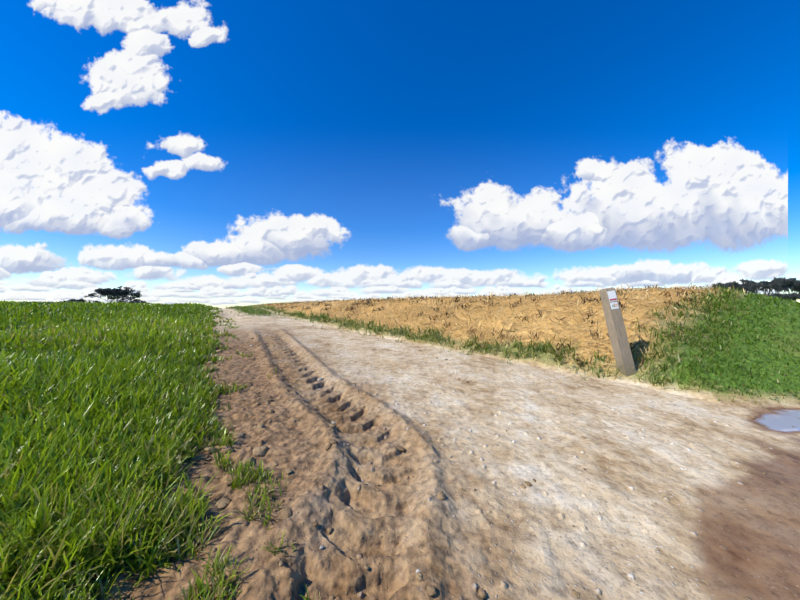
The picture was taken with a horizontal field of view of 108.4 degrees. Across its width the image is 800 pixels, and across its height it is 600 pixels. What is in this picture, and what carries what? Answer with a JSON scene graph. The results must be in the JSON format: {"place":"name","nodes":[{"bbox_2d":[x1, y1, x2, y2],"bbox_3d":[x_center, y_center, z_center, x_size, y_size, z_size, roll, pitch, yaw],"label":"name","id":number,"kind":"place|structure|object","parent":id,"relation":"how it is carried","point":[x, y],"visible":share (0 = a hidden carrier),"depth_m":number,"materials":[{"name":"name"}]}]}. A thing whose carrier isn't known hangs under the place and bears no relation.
{"place":"outdoors","nodes":[
{"label":"outdoors","id":0,"kind":"place"},
{"bbox_2d":[0,300,320,599],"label":"field grass","id":1,"kind":"structure","parent":0,"point":[101,402],"depth_m":1.49,"materials":[{"name":"green plant"}]},
{"bbox_2d":[0,0,787,304],"bbox_3d":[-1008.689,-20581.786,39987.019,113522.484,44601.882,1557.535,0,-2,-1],"label":"cloud","id":2,"kind":"structure","parent":0,"point":[721,195],"depth_m":39605.70,"materials":[{"name":"white"}]},
{"bbox_2d":[0,0,799,308],"label":"sky","id":3,"kind":"structure","parent":0,"point":[368,116],"materials":[{"name":"blue"}]},
{"bbox_2d":[58,289,799,599],"bbox_3d":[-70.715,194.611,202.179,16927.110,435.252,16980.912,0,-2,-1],"label":"ground","id":4,"kind":"structure","parent":0,"point":[661,497],"depth_m":1.69,"materials":[{"name":"beige soil"}]},
{"bbox_2d":[67,298,100,302],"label":"shrub","id":5,"kind":"object","parent":4,"relation":"on","point":[81,299],"visible":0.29,"depth_m":100.15,"materials":[{"name":"green plant"}]},
{"bbox_2d":[85,286,146,302],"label":"tree","id":6,"kind":"object","parent":4,"relation":"on","point":[115,293],"visible":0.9,"depth_m":104.15,"materials":[{"name":"green plant"}]},
{"bbox_2d":[189,319,793,599],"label":"track stones","id":7,"kind":"object","parent":4,"relation":"on","point":[224,501],"visible":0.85,"depth_m":1.51,"materials":[{"name":"beige stone"}]},
{"bbox_2d":[225,282,799,405],"bbox_3d":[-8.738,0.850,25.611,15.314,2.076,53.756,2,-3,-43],"label":"wheat field","id":8,"kind":"structure","parent":4,"relation":"on","point":[455,298],"depth_m":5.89,"materials":[{"name":"beige plant"}]},
{"bbox_2d":[599,287,635,376],"bbox_3d":[2.703,0.487,3.558,0.127,1.290,0.133,-9,-6,0],"label":"waymark post","id":9,"kind":"object","parent":4,"relation":"on","point":[616,330],"visible":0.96,"depth_m":3.53,"materials":[{"name":"grey wood"}]},
{"bbox_2d":[712,283,726,290],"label":"tree","id":10,"kind":"object","parent":4,"relation":"on","point":[719,284],"visible":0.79,"depth_m":227.62,"materials":[{"name":"green plant"}]},
{"bbox_2d":[726,281,744,291],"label":"tree","id":11,"kind":"object","parent":4,"relation":"on","point":[734,284],"visible":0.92,"depth_m":218.72,"materials":[{"name":"green plant"}]},
{"bbox_2d":[739,284,749,293],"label":"tree","id":12,"kind":"object","parent":4,"relation":"on","point":[745,285],"visible":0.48,"depth_m":217.25,"materials":[{"name":"green plant"}]},
{"bbox_2d":[739,279,755,293],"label":"tree","id":13,"kind":"object","parent":4,"relation":"on","point":[748,282],"visible":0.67,"depth_m":216.53,"materials":[{"name":"green plant"}]},
{"bbox_2d":[745,283,765,293],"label":"tree","id":14,"kind":"object","parent":4,"relation":"on","point":[753,288],"visible":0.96,"depth_m":208.65,"materials":[{"name":"green plant"}]},
{"bbox_2d":[756,281,771,293],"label":"tree","id":15,"kind":"object","parent":4,"relation":"on","point":[768,287],"visible":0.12,"depth_m":224.27,"materials":[{"name":"green plant"}]},
{"bbox_2d":[758,280,779,292],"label":"tree","id":16,"kind":"object","parent":4,"relation":"on","point":[766,283],"visible":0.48,"depth_m":207.94,"materials":[{"name":"green plant"}]},
{"bbox_2d":[766,293,786,298],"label":"hedge","id":17,"kind":"object","parent":4,"relation":"on","point":[775,294],"visible":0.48,"depth_m":191.42,"materials":[{"name":"green plant"}]},
{"bbox_2d":[769,277,797,293],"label":"tree","id":18,"kind":"object","parent":4,"relation":"on","point":[776,284],"visible":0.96,"depth_m":200.77,"materials":[{"name":"green plant"}]},
{"bbox_2d":[779,294,792,297],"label":"hedge","id":19,"kind":"object","parent":4,"relation":"on","point":[787,296],"visible":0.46,"depth_m":187.44,"materials":[{"name":"green plant"}]},
{"bbox_2d":[776,285,799,293],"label":"tree","id":20,"kind":"object","parent":4,"relation":"on","point":[792,289],"visible":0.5,"depth_m":212.68,"materials":[{"name":"green plant"}]},
{"bbox_2d":[779,277,799,293],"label":"tree","id":21,"kind":"object","parent":4,"relation":"on","point":[784,284],"visible":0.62,"depth_m":198.31,"materials":[{"name":"green plant"}]},
{"bbox_2d":[787,293,799,301],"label":"hedge","id":22,"kind":"object","parent":4,"relation":"on","point":[794,294],"visible":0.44,"depth_m":188.44,"materials":[{"name":"green plant"}]},
{"bbox_2d":[793,280,799,292],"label":"tree","id":23,"kind":"object","parent":4,"relation":"on","point":[797,287],"visible":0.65,"depth_m":202.49,"materials":[{"name":"green plant"}]}
]}

